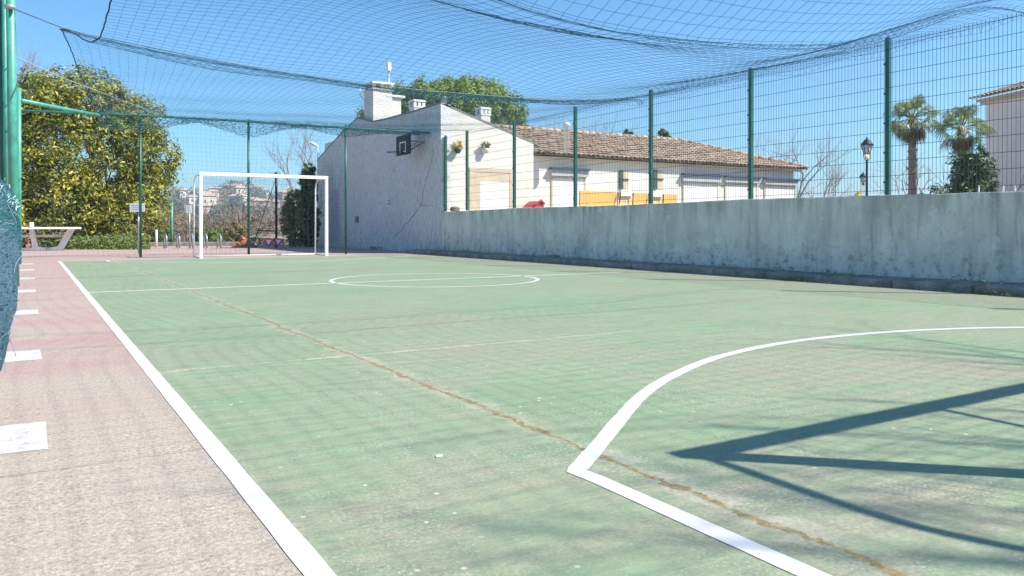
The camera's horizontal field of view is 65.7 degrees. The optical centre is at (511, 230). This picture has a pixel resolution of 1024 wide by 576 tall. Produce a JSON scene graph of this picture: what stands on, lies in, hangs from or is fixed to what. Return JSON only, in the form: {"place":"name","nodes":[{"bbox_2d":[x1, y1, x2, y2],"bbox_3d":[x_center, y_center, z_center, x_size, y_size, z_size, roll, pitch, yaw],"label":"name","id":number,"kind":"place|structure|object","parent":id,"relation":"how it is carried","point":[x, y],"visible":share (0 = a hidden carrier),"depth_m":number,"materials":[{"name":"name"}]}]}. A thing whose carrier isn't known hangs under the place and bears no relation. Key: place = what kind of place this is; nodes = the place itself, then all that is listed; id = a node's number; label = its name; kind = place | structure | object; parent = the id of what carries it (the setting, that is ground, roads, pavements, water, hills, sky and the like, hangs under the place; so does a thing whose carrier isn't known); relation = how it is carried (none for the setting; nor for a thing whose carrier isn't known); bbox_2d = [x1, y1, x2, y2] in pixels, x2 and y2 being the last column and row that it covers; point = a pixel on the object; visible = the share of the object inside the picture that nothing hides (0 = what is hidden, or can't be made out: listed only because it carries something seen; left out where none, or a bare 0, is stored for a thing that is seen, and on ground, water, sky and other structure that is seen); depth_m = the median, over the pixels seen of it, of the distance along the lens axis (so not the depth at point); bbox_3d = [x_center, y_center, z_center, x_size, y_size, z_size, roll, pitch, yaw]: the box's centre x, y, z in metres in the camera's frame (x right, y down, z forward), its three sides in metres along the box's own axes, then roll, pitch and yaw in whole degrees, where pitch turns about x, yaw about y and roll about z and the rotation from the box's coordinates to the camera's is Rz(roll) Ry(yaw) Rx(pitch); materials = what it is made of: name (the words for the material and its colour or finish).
{"place":"outdoors","nodes":[
{"label":"outdoors","id":0,"kind":"place"},
{"bbox_2d":[31,189,280,246],"bbox_3d":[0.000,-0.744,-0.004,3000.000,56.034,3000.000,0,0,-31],"label":"ground","id":1,"kind":"structure","parent":0,"point":[221,202],"depth_m":384.25,"materials":[{"name":"brown soil"}]},
{"bbox_2d":[17,39,76,247],"bbox_3d":[-21.214,-3.795,33.842,6.770,9.365,5.849,0,0,7],"label":"bare tree","id":2,"kind":"object","parent":1,"relation":"on","point":[28,245],"visible":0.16,"depth_m":33.85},
{"bbox_2d":[17,59,185,247],"bbox_3d":[-16.211,-2.764,29.231,6.305,7.206,7.052,0,0,26],"label":"laurel tree","id":3,"kind":"object","parent":1,"relation":"on","point":[40,88],"visible":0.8,"depth_m":28.43,"materials":[{"name":"green plant"}]},
{"bbox_2d":[22,180,299,232],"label":"woodland","id":4,"kind":"object","parent":1,"relation":"on","point":[215,208],"visible":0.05,"depth_m":395.41,"materials":[{"name":"plant"}]},
{"bbox_2d":[146,225,175,241],"bbox_3d":[-15.022,0.167,33.956,1.370,0.950,1.290,0,0,-31],"label":"shrub","id":5,"kind":"object","parent":1,"relation":"on","point":[161,233],"visible":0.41,"depth_m":33.82,"materials":[{"name":"green plant"}]},
{"bbox_2d":[167,158,181,237],"bbox_3d":[-16.995,-1.611,40.005,0.730,4.310,0.180,0,0,-31],"label":"street light","id":6,"kind":"object","parent":1,"relation":"on","point":[168,203],"visible":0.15,"depth_m":39.82,"materials":[{"name":"metal"}]},
{"bbox_2d":[158,210,191,237],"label":"shrub","id":7,"kind":"object","parent":1,"relation":"on","point":[176,222],"visible":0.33,"depth_m":43.85,"materials":[{"name":"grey plant"}]},
{"bbox_2d":[178,188,188,197],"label":"house","id":8,"kind":"structure","parent":1,"relation":"on","point":[182,191],"depth_m":503.47,"materials":[{"name":"white paint"}]},
{"bbox_2d":[186,195,198,203],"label":"house","id":9,"kind":"structure","parent":1,"relation":"on","point":[190,197],"depth_m":426.25,"materials":[{"name":"white paint"}]},
{"bbox_2d":[195,203,211,214],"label":"house","id":10,"kind":"structure","parent":1,"relation":"on","point":[208,205],"depth_m":374.27,"materials":[{"name":"white paint"}]},
{"bbox_2d":[187,226,226,241],"bbox_3d":[-13.015,0.213,33.934,1.655,0.862,1.403,0,0,-31],"label":"shrub","id":11,"kind":"object","parent":1,"relation":"on","point":[215,232],"visible":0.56,"depth_m":33.77,"materials":[{"name":"green plant"}]},
{"bbox_2d":[203,193,216,204],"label":"house","id":12,"kind":"structure","parent":1,"relation":"on","point":[212,196],"depth_m":425.81,"materials":[{"name":"beige paint"}]},
{"bbox_2d":[207,189,219,199],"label":"house","id":13,"kind":"structure","parent":1,"relation":"on","point":[214,192],"depth_m":461.43,"materials":[{"name":"beige paint"}]},
{"bbox_2d":[142,188,305,244],"bbox_3d":[-17.954,2.949,59.190,19.793,11.055,50.751,0,0,-25],"label":"brush","id":14,"kind":"object","parent":1,"relation":"on","point":[264,225],"visible":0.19,"depth_m":38.98,"materials":[{"name":"brown plant"}]},
{"bbox_2d":[222,220,246,241],"bbox_3d":[-12.582,0.069,36.064,1.279,1.125,1.205,0,0,-31],"label":"shrub","id":15,"kind":"object","parent":1,"relation":"on","point":[235,234],"visible":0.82,"depth_m":35.79,"materials":[{"name":"green plant"}]},
{"bbox_2d":[228,194,246,205],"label":"house","id":16,"kind":"structure","parent":1,"relation":"on","point":[231,196],"depth_m":391.40,"materials":[{"name":"beige paint"}]},
{"bbox_2d":[252,198,270,210],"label":"house","id":17,"kind":"structure","parent":1,"relation":"on","point":[264,200],"depth_m":393.35,"materials":[{"name":"white paint"}]},
{"bbox_2d":[250,224,288,244],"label":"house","id":18,"kind":"structure","parent":1,"relation":"on","point":[263,240],"depth_m":215.60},
{"bbox_2d":[271,199,279,207],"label":"house","id":19,"kind":"structure","parent":1,"relation":"on","point":[273,202],"depth_m":417.04,"materials":[{"name":"white paint"}]},
{"bbox_2d":[277,190,286,199],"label":"house","id":20,"kind":"structure","parent":1,"relation":"on","point":[280,193],"depth_m":499.02,"materials":[{"name":"beige paint"}]},
{"bbox_2d":[281,191,293,198],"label":"house","id":21,"kind":"structure","parent":1,"relation":"on","point":[285,193],"depth_m":481.66,"materials":[{"name":"beige paint"}]},
{"bbox_2d":[270,187,329,246],"bbox_3d":[-8.082,-0.469,29.455,1.747,2.277,2.087,0,0,45],"label":"shrub","id":22,"kind":"object","parent":1,"relation":"on","point":[289,212],"visible":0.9,"depth_m":29.33,"materials":[{"name":"green plant"}]},
{"bbox_2d":[291,168,323,246],"bbox_3d":[-7.394,-0.860,29.561,1.370,3.057,2.421,0,0,-6],"label":"ivy hedge","id":23,"kind":"object","parent":1,"relation":"on","point":[304,188],"visible":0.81,"depth_m":29.62,"materials":[{"name":"green plant"}]},
{"bbox_2d":[297,161,317,186],"bbox_3d":[-7.760,-2.091,29.913,0.984,1.137,0.763,0,0,20],"label":"shrub","id":24,"kind":"object","parent":23,"relation":"on","point":[302,172],"visible":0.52,"depth_m":29.71,"materials":[{"name":"green plant"}]},
{"bbox_2d":[317,81,540,250],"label":"gable house","id":25,"kind":"structure","parent":1,"relation":"on","point":[412,184],"depth_m":24.47,"materials":[{"name":"paint"}]},
{"bbox_2d":[310,142,320,158],"bbox_3d":[-7.839,-2.901,31.863,0.529,1.377,0.084,0,0,-31],"label":"street light","id":26,"kind":"object","parent":25,"relation":"attached to","point":[313,144],"visible":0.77,"depth_m":31.86,"materials":[{"name":"metal"}]},
{"bbox_2d":[333,189,338,240],"bbox_3d":[-6.630,-0.602,29.865,0.020,1.956,0.671,0,0,-31],"label":"side door","id":27,"kind":"structure","parent":25,"relation":"in","point":[335,191],"depth_m":29.86,"materials":[{"name":"grey metal"}]},
{"bbox_2d":[386,62,390,87],"bbox_3d":[-4.299,-4.843,27.237,0.283,1.911,0.140,0,0,-31],"label":"antenna","id":28,"kind":"object","parent":25,"relation":"attached to","point":[388,66],"visible":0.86,"depth_m":27.23,"materials":[{"name":"metal"}]},
{"bbox_2d":[386,197,391,206],"bbox_3d":[-3.934,-0.916,25.422,0.008,0.303,0.486,0,0,-31],"label":"notice","id":29,"kind":"object","parent":25,"relation":"attached to","point":[388,202],"visible":1,"depth_m":25.40,"materials":[{"name":"white paper"}]},
{"bbox_2d":[387,134,423,155],"bbox_3d":[-3.150,-2.505,23.161,1.051,0.580,1.000,0,0,-31],"label":"basketball hoop","id":30,"kind":"object","parent":25,"relation":"attached to","point":[403,145],"visible":1,"depth_m":23.07,"materials":[{"name":"black plastic"}]},
{"bbox_2d":[453,140,462,153],"bbox_3d":[-1.538,-2.377,22.381,0.365,0.378,0.235,0,0,-31],"label":"wall planter","id":31,"kind":"object","parent":25,"relation":"attached to","point":[460,146],"visible":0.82,"depth_m":22.35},
{"bbox_2d":[484,141,490,153],"bbox_3d":[-0.771,-2.418,22.840,0.372,0.366,0.254,0,0,-31],"label":"wall planter","id":32,"kind":"object","parent":25,"relation":"attached to","point":[486,148],"visible":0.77,"depth_m":22.80,"materials":[{"name":"ceramic"}]},
{"bbox_2d":[480,182,508,209],"bbox_3d":[-0.504,-0.495,23.137,0.970,1.860,0.016,0,0,-31],"label":"garage door","id":33,"kind":"structure","parent":25,"relation":"in","point":[503,186],"depth_m":23.22,"materials":[{"name":"white metal"}]},
{"bbox_2d":[657,128,670,137],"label":"shrub","id":34,"kind":"object","parent":1,"relation":"on","point":[663,132],"visible":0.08,"depth_m":49.75,"materials":[{"name":"green plant"}]},
{"bbox_2d":[442,191,1023,282],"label":"boundary wall","id":35,"kind":"structure","parent":1,"relation":"on","point":[976,236],"depth_m":12.03,"materials":[{"name":"paint"}]},
{"bbox_2d":[450,206,459,210],"bbox_3d":[-1.596,-0.610,22.197,0.300,0.160,0.285,0,0,-31],"label":"stone","id":36,"kind":"object","parent":35,"relation":"on","point":[454,208],"visible":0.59,"depth_m":22.09,"materials":[{"name":"grey stone"}]},
{"bbox_2d":[444,13,1023,210],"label":"fence","id":37,"kind":"object","parent":35,"relation":"on","point":[888,63],"visible":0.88,"depth_m":12.82,"materials":[{"name":"green metal"}]},
{"bbox_2d":[0,245,450,575],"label":"pavement","id":38,"kind":"structure","parent":0,"point":[123,474],"depth_m":2.52,"materials":[{"name":"pink concrete"}]},
{"bbox_2d":[0,0,4,182],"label":"green post","id":39,"kind":"object","parent":38,"relation":"on","point":[2,149],"visible":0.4,"depth_m":10.18,"materials":[{"name":"metal"}]},
{"bbox_2d":[3,0,7,185],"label":"green post","id":40,"kind":"object","parent":38,"relation":"on","point":[5,101],"visible":0.16,"depth_m":10.37,"materials":[{"name":"metal"}]},
{"bbox_2d":[4,0,19,285],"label":"green post","id":41,"kind":"object","parent":38,"relation":"on","point":[10,6],"visible":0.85,"depth_m":10.05,"materials":[{"name":"metal"}]},
{"bbox_2d":[0,176,22,372],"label":"net bundle","id":42,"kind":"object","parent":41,"relation":"attached to","point":[10,241],"visible":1,"depth_m":2.61,"materials":[{"name":"teal fabric"}]},
{"bbox_2d":[16,57,154,112],"bbox_3d":[-7.697,-2.561,14.698,0.331,0.607,9.589,0,0,-14],"label":"guy rope","id":43,"kind":"object","parent":41,"relation":"attached to","point":[72,81],"visible":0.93,"depth_m":13.51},
{"bbox_2d":[16,9,628,99],"bbox_3d":[-2.061,-2.541,12.441,9.813,0.630,0.448,0,0,-31],"label":"support cable","id":44,"kind":"object","parent":41,"relation":"attached to","point":[287,72],"visible":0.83,"depth_m":11.40,"materials":[{"name":"metal"}]},
{"bbox_2d":[59,0,1023,138],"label":"roof net","id":45,"kind":"object","parent":44,"relation":"hanging from","point":[579,101],"visible":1,"depth_m":10.01,"materials":[{"name":"fabric"}]},
{"bbox_2d":[5,349,41,361],"bbox_3d":[-3.144,0.734,4.518,0.803,0.001,0.465,0,0,-31],"label":"pavement stripe","id":46,"kind":"object","parent":38,"relation":"on","point":[21,355],"visible":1,"depth_m":4.67,"materials":[{"name":"paint"}]},
{"bbox_2d":[0,421,47,453],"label":"pavement stripe","id":47,"kind":"object","parent":38,"relation":"on","point":[14,438],"visible":1,"depth_m":2.85,"materials":[{"name":"paint"}]},
{"bbox_2d":[15,309,37,314],"bbox_3d":[-4.575,0.721,6.880,0.804,0.001,0.462,0,0,-31],"label":"pavement stripe","id":48,"kind":"object","parent":38,"relation":"on","point":[23,312],"visible":0.55,"depth_m":7.01,"materials":[{"name":"paint"}]},
{"bbox_2d":[18,289,35,292],"bbox_3d":[-5.977,0.709,9.185,0.798,0.001,0.465,0,0,-31],"label":"pavement stripe","id":49,"kind":"object","parent":38,"relation":"on","point":[21,291],"visible":0.57,"depth_m":9.28,"materials":[{"name":"paint"}]},
{"bbox_2d":[22,222,80,250],"bbox_3d":[-15.251,0.174,25.149,2.820,0.900,1.560,0,0,-28],"label":"ping pong table","id":50,"kind":"object","parent":38,"relation":"on","point":[67,235],"visible":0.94,"depth_m":25.07,"materials":[{"name":"concrete"}]},
{"bbox_2d":[30,234,151,249],"bbox_3d":[-14.491,0.392,27.197,5.137,0.611,2.142,0,0,0],"label":"ivy","id":51,"kind":"object","parent":38,"relation":"on","point":[104,243],"visible":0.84,"depth_m":26.59,"materials":[{"name":"green plant"}]},
{"bbox_2d":[130,203,144,253],"bbox_3d":[-10.528,-0.070,22.322,0.420,1.419,0.076,0,0,0],"label":"sign","id":52,"kind":"object","parent":38,"relation":"on","point":[134,207],"visible":0.76,"depth_m":22.29,"materials":[{"name":"white metal"}]},
{"bbox_2d":[155,230,157,247],"bbox_3d":[-12.820,0.281,28.602,0.090,0.650,0.086,0,0,-31],"label":"bollard","id":53,"kind":"object","parent":38,"relation":"on","point":[156,238],"visible":1,"depth_m":28.57,"materials":[{"name":"white metal"}]},
{"bbox_2d":[163,233,168,248],"bbox_3d":[-12.144,0.345,27.802,0.140,0.530,0.693,0,0,-31],"label":"bike rack","id":54,"kind":"object","parent":38,"relation":"on","point":[165,234],"visible":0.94,"depth_m":27.86,"materials":[{"name":"metal"}]},
{"bbox_2d":[169,203,173,241],"bbox_3d":[-13.292,-0.256,30.999,0.180,1.698,0.171,0,0,-31],"label":"sign post","id":55,"kind":"object","parent":38,"relation":"on","point":[171,225],"visible":0.74,"depth_m":30.96,"materials":[{"name":"green metal"}]},
{"bbox_2d":[176,233,181,248],"bbox_3d":[-11.695,0.345,27.802,0.140,0.530,0.693,0,0,-31],"label":"bike rack","id":56,"kind":"object","parent":38,"relation":"on","point":[177,236],"visible":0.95,"depth_m":27.85,"materials":[{"name":"metal"}]},
{"bbox_2d":[186,205,191,248],"bbox_3d":[-11.200,-0.138,27.522,0.203,1.499,0.076,0,0,0],"label":"sign","id":57,"kind":"object","parent":38,"relation":"on","point":[189,208],"visible":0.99,"depth_m":27.48,"materials":[{"name":"white metal"}]},
{"bbox_2d":[149,242,235,245],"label":"wall","id":58,"kind":"structure","parent":38,"relation":"on","point":[186,243],"depth_m":30.93,"materials":[{"name":"concrete"}]},
{"bbox_2d":[203,233,208,248],"bbox_3d":[-10.743,0.345,27.802,0.140,0.530,0.693,0,0,-31],"label":"bike rack","id":59,"kind":"object","parent":38,"relation":"on","point":[206,241],"visible":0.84,"depth_m":27.65,"materials":[{"name":"metal"}]},
{"bbox_2d":[217,233,222,248],"bbox_3d":[-10.257,0.345,27.802,0.140,0.530,0.693,0,0,-31],"label":"bike rack","id":60,"kind":"object","parent":38,"relation":"on","point":[219,234],"visible":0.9,"depth_m":27.65,"materials":[{"name":"metal"}]},
{"bbox_2d":[17,87,429,263],"bbox_3d":[-7.011,-1.125,19.474,11.407,3.600,3.018,0,0,-31],"label":"net fence","id":61,"kind":"object","parent":38,"relation":"on","point":[65,110],"visible":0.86,"depth_m":19.92,"materials":[{"name":"green paint"}]},
{"bbox_2d":[231,237,258,246],"bbox_3d":[-9.938,0.467,29.508,0.954,0.536,0.929,0,0,-31],"label":"rubble heap","id":62,"kind":"object","parent":38,"relation":"on","point":[245,243],"visible":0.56,"depth_m":29.30,"materials":[{"name":"ceramic"}]},
{"bbox_2d":[193,172,327,257],"bbox_3d":[-6.376,-0.384,20.199,3.164,2.070,1.002,0,0,-31],"label":"goal","id":63,"kind":"object","parent":38,"relation":"on","point":[238,175],"visible":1,"depth_m":20.07,"materials":[{"name":"white paint"}]},
{"bbox_2d":[255,172,277,247],"bbox_3d":[-8.772,-0.750,28.311,0.806,2.714,0.090,0,0,-31],"label":"black post","id":64,"kind":"object","parent":38,"relation":"on","point":[276,220],"visible":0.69,"depth_m":28.45,"materials":[{"name":"metal"}]},
{"bbox_2d":[263,238,274,247],"bbox_3d":[-8.477,0.426,27.650,0.400,0.337,0.087,0,0,0],"label":"yield sign","id":65,"kind":"object","parent":38,"relation":"on","point":[268,241],"visible":0.95,"depth_m":27.65,"materials":[{"name":"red metal"}]},
{"bbox_2d":[274,238,283,246],"bbox_3d":[-8.220,0.413,27.950,0.397,0.362,0.087,0,0,0],"label":"yield sign","id":66,"kind":"object","parent":38,"relation":"on","point":[279,240],"visible":0.77,"depth_m":27.95,"materials":[{"name":"red metal"}]},
{"bbox_2d":[370,246,1023,297],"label":"weeds","id":67,"kind":"object","parent":38,"relation":"on","point":[747,269],"visible":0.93,"depth_m":11.21,"materials":[{"name":"green plant"}]},
{"bbox_2d":[405,249,1023,296],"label":"kerb","id":68,"kind":"structure","parent":38,"relation":"on","point":[962,286],"depth_m":11.56,"materials":[{"name":"concrete"}]},
{"bbox_2d":[233,186,246,193],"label":"house","id":69,"kind":"structure","parent":0,"point":[236,189],"depth_m":447.21,"materials":[{"name":"beige paint"}]},
{"bbox_2d":[250,233,316,238],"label":"terrace","id":70,"kind":"structure","parent":0,"point":[271,236],"depth_m":45.11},
{"bbox_2d":[256,123,326,205],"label":"bare tree","id":71,"kind":"object","parent":70,"relation":"on","point":[300,155],"visible":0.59,"depth_m":40.54,"materials":[{"name":"plant"}]},
{"bbox_2d":[355,71,528,125],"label":"stone pine","id":72,"kind":"object","parent":70,"relation":"on","point":[445,85],"visible":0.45,"depth_m":59.31,"materials":[{"name":"green plant"}]},
{"bbox_2d":[518,104,637,134],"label":"bare tree","id":73,"kind":"object","parent":70,"relation":"on","point":[591,121],"visible":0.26,"depth_m":55.23,"materials":[{"name":"brown plant"}]},
{"bbox_2d":[579,190,676,205],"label":"orange boards","id":74,"kind":"object","parent":70,"relation":"on","point":[662,198],"visible":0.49,"depth_m":23.26,"materials":[{"name":"yellow paint"}]},
{"bbox_2d":[492,122,807,206],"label":"tiled building","id":75,"kind":"structure","parent":70,"relation":"on","point":[699,182],"depth_m":34.08,"materials":[{"name":"paint"}]},
{"bbox_2d":[551,176,585,206],"bbox_3d":[2.214,-1.017,31.012,1.644,2.219,0.041,0,0,-31],"label":"window","id":76,"kind":"structure","parent":75,"relation":"in","point":[580,180],"depth_m":30.90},
{"bbox_2d":[619,170,628,188],"bbox_3d":[4.579,-2.098,32.428,0.502,0.761,0.062,0,0,-31],"label":"window","id":77,"kind":"structure","parent":75,"relation":"in","point":[624,171],"depth_m":32.44,"materials":[{"name":"white glass"}]},
{"bbox_2d":[653,170,663,188],"bbox_3d":[6.163,-2.160,33.388,0.562,0.783,0.062,0,0,-31],"label":"window","id":78,"kind":"structure","parent":75,"relation":"in","point":[659,172],"depth_m":33.42,"materials":[{"name":"white glass"}]},
{"bbox_2d":[682,181,718,202],"bbox_3d":[8.246,-1.035,34.668,2.121,2.217,0.041,0,0,-31],"label":"window","id":79,"kind":"structure","parent":75,"relation":"in","point":[699,190],"depth_m":34.68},
{"bbox_2d":[724,182,757,199],"bbox_3d":[10.391,-1.055,35.969,2.088,2.242,0.041,0,0,-31],"label":"window","id":80,"kind":"structure","parent":75,"relation":"in","point":[731,185],"depth_m":35.80,"materials":[{"name":"white"}]},
{"bbox_2d":[764,184,795,198],"bbox_3d":[12.594,-1.049,37.304,2.145,2.215,0.041,0,0,-31],"label":"window","id":81,"kind":"structure","parent":75,"relation":"in","point":[777,188],"depth_m":37.28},
{"bbox_2d":[746,122,851,197],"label":"bare tree","id":82,"kind":"object","parent":70,"relation":"on","point":[793,151],"visible":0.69,"depth_m":47.27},
{"bbox_2d":[788,144,854,196],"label":"bare tree","id":83,"kind":"object","parent":70,"relation":"on","point":[830,179],"visible":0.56,"depth_m":51.60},
{"bbox_2d":[859,172,865,195],"bbox_3d":[17.688,-1.318,39.993,0.383,3.323,0.332,0,0,-31],"label":"street lantern","id":84,"kind":"object","parent":70,"relation":"on","point":[863,176],"visible":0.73,"depth_m":39.92,"materials":[{"name":"black metal"}]},
{"bbox_2d":[860,137,873,195],"bbox_3d":[11.620,-1.331,25.993,0.419,3.501,0.363,0,0,-31],"label":"street lantern","id":85,"kind":"object","parent":70,"relation":"on","point":[865,143],"visible":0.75,"depth_m":25.94,"materials":[{"name":"black metal"}]},
{"bbox_2d":[865,152,945,195],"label":"bare tree","id":86,"kind":"object","parent":70,"relation":"on","point":[907,177],"visible":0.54,"depth_m":40.52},
{"bbox_2d":[881,93,945,194],"bbox_3d":[16.095,-2.488,31.938,2.434,6.156,2.064,0,0,14],"label":"palm tree","id":87,"kind":"object","parent":70,"relation":"on","point":[911,133],"visible":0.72,"depth_m":31.85,"materials":[{"name":"green plant"}]},
{"bbox_2d":[915,183,950,193],"bbox_3d":[12.933,-0.541,23.992,1.935,1.881,1.558,0,0,-31],"label":"hedge","id":88,"kind":"object","parent":70,"relation":"on","point":[935,191],"visible":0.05,"depth_m":23.97,"materials":[{"name":"green plant"}]},
{"bbox_2d":[931,104,997,158],"bbox_3d":[18.135,-2.255,31.950,2.605,5.688,2.554,0,0,-31],"label":"palm tree","id":89,"kind":"object","parent":70,"relation":"on","point":[962,132],"visible":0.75,"depth_m":31.81,"materials":[{"name":"green plant"}]},
{"bbox_2d":[930,142,1023,193],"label":"shrub","id":90,"kind":"object","parent":70,"relation":"on","point":[963,180],"visible":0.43,"depth_m":27.61,"materials":[{"name":"green plant"}]},
{"bbox_2d":[969,81,1023,191],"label":"pink house","id":91,"kind":"structure","parent":70,"relation":"on","point":[996,113],"depth_m":33.76,"materials":[{"name":"pink plaster"},{"name":"roof tile"}]},
{"bbox_2d":[16,0,1023,198],"label":"sky","id":92,"kind":"structure","parent":0,"point":[83,16],"materials":[{"name":"blue"}]},
{"bbox_2d":[522,199,544,207],"bbox_3d":[0.619,-0.242,23.017,0.540,1.356,0.570,0,0,-31],"label":"red slide","id":93,"kind":"object","parent":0,"point":[540,203],"visible":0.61,"depth_m":22.89,"materials":[{"name":"plastic"}]},
{"bbox_2d":[61,255,1023,575],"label":"court","id":94,"kind":"object","parent":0,"point":[335,417],"visible":1,"depth_m":3.31,"materials":[{"name":"green concrete"}]},
{"bbox_2d":[58,261,336,575],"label":"sideline","id":95,"kind":"object","parent":94,"relation":"on","point":[304,556],"visible":0.99,"depth_m":2.43,"materials":[{"name":"paint"}]},
{"bbox_2d":[89,272,615,292],"bbox_3d":[-1.522,0.697,11.167,7.840,0.001,0.059,0,0,-31],"label":"halfway line","id":96,"kind":"object","parent":94,"relation":"on","point":[346,282],"visible":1,"depth_m":10.76,"materials":[{"name":"paint"}]},
{"bbox_2d":[329,273,539,286],"bbox_3d":[-1.099,0.695,11.424,3.000,0.001,3.000,0,0,-31],"label":"circle","id":97,"kind":"object","parent":94,"relation":"on","point":[537,279],"visible":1,"depth_m":10.95,"materials":[{"name":"paint"}]},
{"bbox_2d":[567,327,1023,575],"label":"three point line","id":98,"kind":"object","parent":94,"relation":"on","point":[588,456],"visible":1,"depth_m":2.35,"materials":[{"name":"paint"}]}
]}

